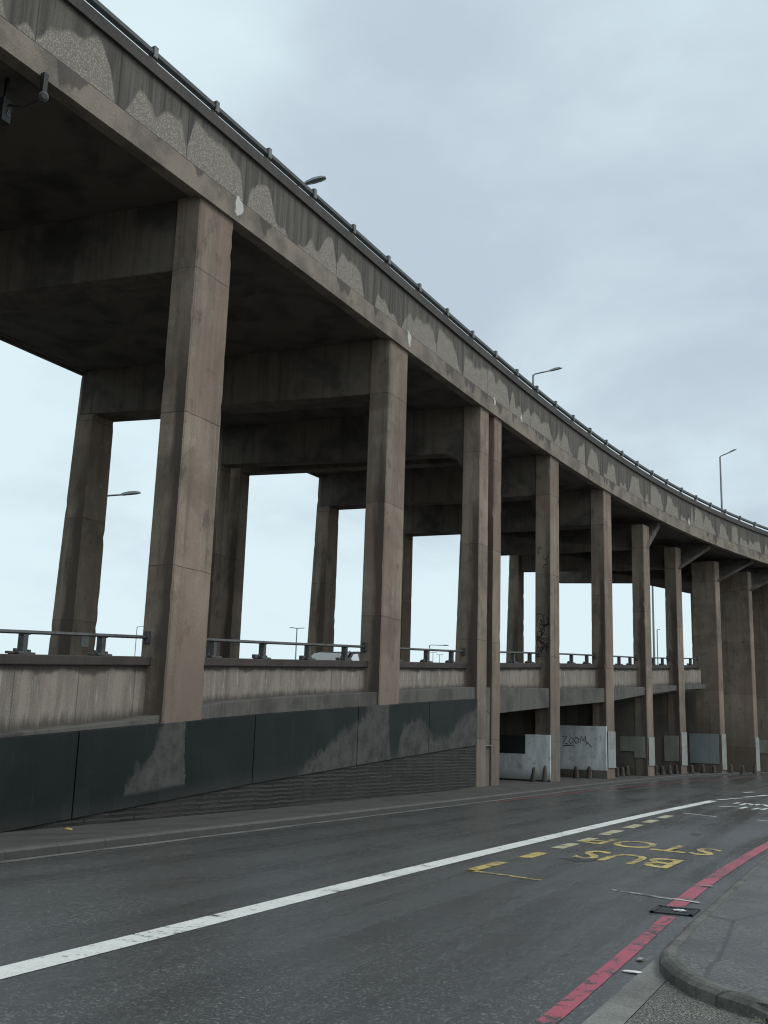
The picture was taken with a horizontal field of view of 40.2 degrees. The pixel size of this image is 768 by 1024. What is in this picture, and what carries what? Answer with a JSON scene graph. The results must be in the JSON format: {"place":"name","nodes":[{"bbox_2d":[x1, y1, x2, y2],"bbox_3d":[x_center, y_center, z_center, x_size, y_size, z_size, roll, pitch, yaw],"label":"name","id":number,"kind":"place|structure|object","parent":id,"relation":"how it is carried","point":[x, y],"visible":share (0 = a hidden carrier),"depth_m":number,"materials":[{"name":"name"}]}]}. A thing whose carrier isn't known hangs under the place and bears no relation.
{"place":"outdoors","nodes":[
{"label":"outdoors","id":0,"kind":"place"},
{"bbox_2d":[0,772,711,848],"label":"footway","id":1,"kind":"structure","parent":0,"point":[31,837],"depth_m":20.54,"materials":[{"name":"concrete"}]},
{"bbox_2d":[499,734,550,780],"bbox_3d":[4.223,9.412,40.588,4.604,1.670,0.080,-4,-13,26],"label":"hoarding","id":2,"kind":"object","parent":1,"relation":"on","point":[520,757],"visible":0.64,"depth_m":40.00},
{"bbox_2d":[530,767,534,781],"bbox_3d":[5.520,9.709,38.857,0.213,0.550,0.210,4,-10,26],"label":"bollard","id":3,"kind":"object","parent":1,"relation":"on","point":[532,778],"visible":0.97,"depth_m":38.80,"materials":[{"name":"grey concrete"}]},
{"bbox_2d":[542,765,546,781],"bbox_3d":[6.014,9.816,39.389,0.203,0.609,0.196,8,-14,-27],"label":"bollard","id":4,"kind":"object","parent":1,"relation":"on","point":[544,777],"visible":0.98,"depth_m":39.35,"materials":[{"name":"grey concrete"}]},
{"bbox_2d":[573,766,579,777],"bbox_3d":[8.121,10.984,44.338,0.280,0.503,0.284,4,-12,-12],"label":"bollard","id":5,"kind":"object","parent":1,"relation":"on","point":[576,774],"visible":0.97,"depth_m":44.26,"materials":[{"name":"grey concrete"}]},
{"bbox_2d":[560,725,607,777],"bbox_3d":[8.277,10.409,45.699,2.904,2.180,0.095,-5,-14,28],"label":"hoarding","id":6,"kind":"object","parent":1,"relation":"on","point":[582,748],"visible":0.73,"depth_m":45.49,"materials":[{"name":"paint"}]},
{"bbox_2d":[586,766,591,777],"bbox_3d":[8.718,11.073,44.656,0.284,0.508,0.280,1,-12,3],"label":"bollard","id":7,"kind":"object","parent":1,"relation":"on","point":[589,773],"visible":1,"depth_m":44.58,"materials":[{"name":"grey concrete"}]},
{"bbox_2d":[615,767,619,776],"bbox_3d":[10.621,11.857,47.924,0.280,0.462,0.283,-2,-13,18],"label":"bollard","id":8,"kind":"object","parent":1,"relation":"on","point":[617,772],"visible":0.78,"depth_m":47.82,"materials":[{"name":"grey concrete"}]},
{"bbox_2d":[619,767,624,776],"bbox_3d":[11.046,12.044,48.695,0.284,0.420,0.280,-6,-14,33],"label":"bollard","id":9,"kind":"object","parent":1,"relation":"on","point":[622,772],"visible":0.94,"depth_m":48.62,"materials":[{"name":"grey concrete"}]},
{"bbox_2d":[625,766,629,775],"bbox_3d":[11.432,12.176,49.383,0.284,0.488,0.280,12,-16,-39],"label":"bollard","id":10,"kind":"object","parent":1,"relation":"on","point":[627,772],"visible":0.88,"depth_m":49.31,"materials":[{"name":"grey concrete"}]},
{"bbox_2d":[654,765,657,774],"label":"bollard","id":11,"kind":"object","parent":1,"relation":"on","point":[656,769],"visible":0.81,"depth_m":52.12,"materials":[{"name":"grey concrete"}]},
{"bbox_2d":[660,766,664,774],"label":"bollard","id":12,"kind":"object","parent":1,"relation":"on","point":[662,771],"visible":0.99,"depth_m":53.12,"materials":[{"name":"grey concrete"}]},
{"bbox_2d":[667,765,671,774],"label":"bollard","id":13,"kind":"object","parent":1,"relation":"on","point":[669,771],"visible":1,"depth_m":54.03,"materials":[{"name":"grey concrete"}]},
{"bbox_2d":[674,764,678,773],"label":"bollard","id":14,"kind":"object","parent":1,"relation":"on","point":[676,769],"visible":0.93,"depth_m":55.25,"materials":[{"name":"grey concrete"}]},
{"bbox_2d":[689,765,694,773],"bbox_3d":[16.898,14.122,57.639,0.280,0.458,0.284,-7,-15,36],"label":"bollard","id":15,"kind":"object","parent":1,"relation":"on","point":[691,769],"visible":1,"depth_m":57.58,"materials":[{"name":"grey concrete"}]},
{"bbox_2d":[700,764,704,772],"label":"bollard","id":16,"kind":"object","parent":1,"relation":"on","point":[702,768],"visible":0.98,"depth_m":58.46,"materials":[{"name":"grey concrete"}]},
{"bbox_2d":[0,775,767,1023],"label":"road","id":17,"kind":"structure","parent":0,"point":[531,910],"depth_m":9.71,"materials":[{"name":"grey asphalt"}]},
{"bbox_2d":[0,775,728,862],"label":"gutter","id":18,"kind":"object","parent":17,"relation":"on","point":[13,860],"visible":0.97,"depth_m":17.22,"materials":[{"name":"concrete"}]},
{"bbox_2d":[0,0,767,786],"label":"viaduct","id":19,"kind":"object","parent":17,"relation":"on","point":[220,300],"visible":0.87,"depth_m":31.29,"materials":[{"name":"concrete"}]},
{"bbox_2d":[0,77,12,126],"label":"junction box","id":20,"kind":"object","parent":19,"relation":"hanging from","point":[5,113],"visible":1,"depth_m":18.56,"materials":[{"name":"metal"}]},
{"bbox_2d":[8,72,48,107],"bbox_3d":[-6.303,-7.440,18.491,0.907,0.619,0.211,-1,-12,12],"label":"floodlight","id":21,"kind":"object","parent":19,"relation":"attached to","point":[43,96],"visible":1,"depth_m":18.44,"materials":[{"name":"metal"}]},
{"bbox_2d":[297,176,325,185],"bbox_3d":[-3.746,-9.172,47.809,1.702,13.256,0.393,0,-12,10],"label":"street lamp","id":22,"kind":"object","parent":19,"relation":"on","point":[314,180],"visible":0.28,"depth_m":49.01,"materials":[{"name":"metal"}]},
{"bbox_2d":[85,0,767,529],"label":"guard rail","id":23,"kind":"object","parent":19,"relation":"on","point":[183,80],"visible":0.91,"depth_m":27.55,"materials":[{"name":"grey metal"}]},
{"bbox_2d":[532,367,561,390],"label":"street lamp","id":24,"kind":"object","parent":19,"relation":"on","point":[556,368],"visible":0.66,"depth_m":67.36,"materials":[{"name":"metal"}]},
{"bbox_2d":[719,449,736,512],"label":"street lamp","id":25,"kind":"object","parent":19,"relation":"on","point":[721,477],"visible":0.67,"depth_m":85.58,"materials":[{"name":"metal"}]},
{"bbox_2d":[0,772,767,860],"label":"kerb","id":26,"kind":"structure","parent":17,"relation":"on","point":[12,853],"depth_m":17.62,"materials":[{"name":"grey concrete"}]},
{"bbox_2d":[582,961,665,1023],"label":"driveway edging","id":27,"kind":"object","parent":17,"relation":"on","point":[626,1002],"visible":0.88,"depth_m":6.73,"materials":[{"name":"grey concrete"}]},
{"bbox_2d":[622,970,641,973],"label":"litter","id":28,"kind":"object","parent":17,"relation":"on","point":[631,971],"visible":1,"depth_m":7.48,"materials":[{"name":"white paper"}]},
{"bbox_2d":[649,905,699,916],"bbox_3d":[2.865,3.922,10.330,0.410,0.013,0.460,-4,-13,25],"label":"drain grate","id":29,"kind":"object","parent":17,"relation":"on","point":[663,909],"visible":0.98,"depth_m":10.30,"materials":[{"name":"metal"}]},
{"bbox_2d":[659,855,767,1019],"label":"kerb","id":30,"kind":"structure","parent":17,"relation":"on","point":[675,971],"depth_m":6.94,"materials":[{"name":"concrete"}]},
{"bbox_2d":[0,0,767,664],"label":"sky","id":31,"kind":"structure","parent":0,"point":[582,185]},
{"bbox_2d":[624,983,663,1023],"bbox_3d":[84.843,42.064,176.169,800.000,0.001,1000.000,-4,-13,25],"label":"ground","id":32,"kind":"structure","parent":0,"point":[643,1004],"depth_m":7.40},
{"bbox_2d":[108,491,140,496],"bbox_3d":[-11.891,4.830,44.922,2.047,11.784,0.318,1,-12,2],"label":"street lamp","id":33,"kind":"object","parent":32,"relation":"on","point":[130,493],"visible":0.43,"depth_m":46.03,"materials":[{"name":"metal"}]},
{"bbox_2d":[290,627,300,658],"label":"street lamp","id":34,"kind":"object","parent":32,"relation":"on","point":[296,640],"visible":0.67,"depth_m":119.46,"materials":[{"name":"metal"}]},
{"bbox_2d":[0,654,705,832],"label":"access ramp","id":35,"kind":"structure","parent":32,"relation":"on","point":[84,740],"depth_m":23.28,"materials":[{"name":"concrete"}]},
{"bbox_2d":[0,629,150,655],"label":"guard rail","id":36,"kind":"object","parent":35,"relation":"on","point":[22,644],"visible":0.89,"depth_m":18.98,"materials":[{"name":"metal"}]},
{"bbox_2d":[205,638,366,659],"bbox_3d":[-2.338,3.280,25.332,0.269,0.948,7.935,-5,-14,27],"label":"guard rail","id":37,"kind":"object","parent":35,"relation":"on","point":[211,653],"visible":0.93,"depth_m":24.78,"materials":[{"name":"metal"}]},
{"bbox_2d":[311,652,359,660],"bbox_3d":[-1.529,4.840,30.645,1.959,1.664,4.096,-4,-13,25],"label":"car","id":38,"kind":"object","parent":35,"relation":"on","point":[354,656],"visible":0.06,"depth_m":30.69,"materials":[{"name":"white paint"}]},
{"bbox_2d":[400,647,465,662],"bbox_3d":[1.297,4.338,32.222,0.273,0.814,5.812,-5,-14,28],"label":"guard rail","id":39,"kind":"object","parent":35,"relation":"on","point":[450,660],"visible":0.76,"depth_m":32.64,"materials":[{"name":"metal"}]},
{"bbox_2d":[500,650,540,662],"bbox_3d":[4.744,5.273,38.550,0.276,0.808,5.193,-5,-14,29],"label":"guard rail","id":40,"kind":"object","parent":35,"relation":"on","point":[529,656],"visible":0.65,"depth_m":39.59,"materials":[{"name":"metal"}]},
{"bbox_2d":[559,653,595,663],"bbox_3d":[7.836,6.063,43.887,0.269,0.795,5.663,-5,-14,30],"label":"guard rail","id":41,"kind":"object","parent":35,"relation":"on","point":[586,661],"visible":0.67,"depth_m":44.78,"materials":[{"name":"metal"}]},
{"bbox_2d":[613,655,637,664],"bbox_3d":[11.050,6.906,49.312,0.304,0.787,5.492,-5,-14,29],"label":"guard rail","id":42,"kind":"object","parent":35,"relation":"on","point":[635,657],"visible":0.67,"depth_m":50.48,"materials":[{"name":"metal"}]},
{"bbox_2d":[652,656,669,664],"bbox_3d":[14.091,7.741,54.941,0.336,0.872,6.133,-5,-14,28],"label":"guard rail","id":43,"kind":"object","parent":35,"relation":"on","point":[667,658],"visible":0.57,"depth_m":56.42,"materials":[{"name":"metal"}]},
{"bbox_2d":[684,656,699,664],"bbox_3d":[17.064,8.429,59.705,0.308,0.698,3.958,-8,-15,38],"label":"guard rail","id":44,"kind":"object","parent":35,"relation":"on","point":[697,658],"visible":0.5,"depth_m":60.42,"materials":[{"name":"metal"}]},
{"bbox_2d":[652,586,655,663],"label":"street lamp","id":45,"kind":"object","parent":32,"relation":"on","point":[653,629],"visible":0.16,"depth_m":95.07,"materials":[{"name":"metal"}]},
{"bbox_2d":[657,629,659,664],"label":"street lamp","id":46,"kind":"object","parent":32,"relation":"on","point":[657,645],"visible":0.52,"depth_m":129.59,"materials":[{"name":"metal"}]},
{"bbox_2d":[625,981,766,1023],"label":"driveway","id":47,"kind":"structure","parent":0,"point":[667,1002],"depth_m":6.41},
{"bbox_2d":[677,861,767,998],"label":"pavement","id":48,"kind":"structure","parent":0,"point":[725,943],"depth_m":8.46,"materials":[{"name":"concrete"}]},
{"label":"footway","id":49,"kind":"structure","parent":0,"visible":0},
{"bbox_2d":[729,764,732,772],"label":"bollard","id":50,"kind":"object","parent":49,"relation":"on","point":[730,768],"visible":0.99,"depth_m":60.73,"materials":[{"name":"grey concrete"}]}
]}

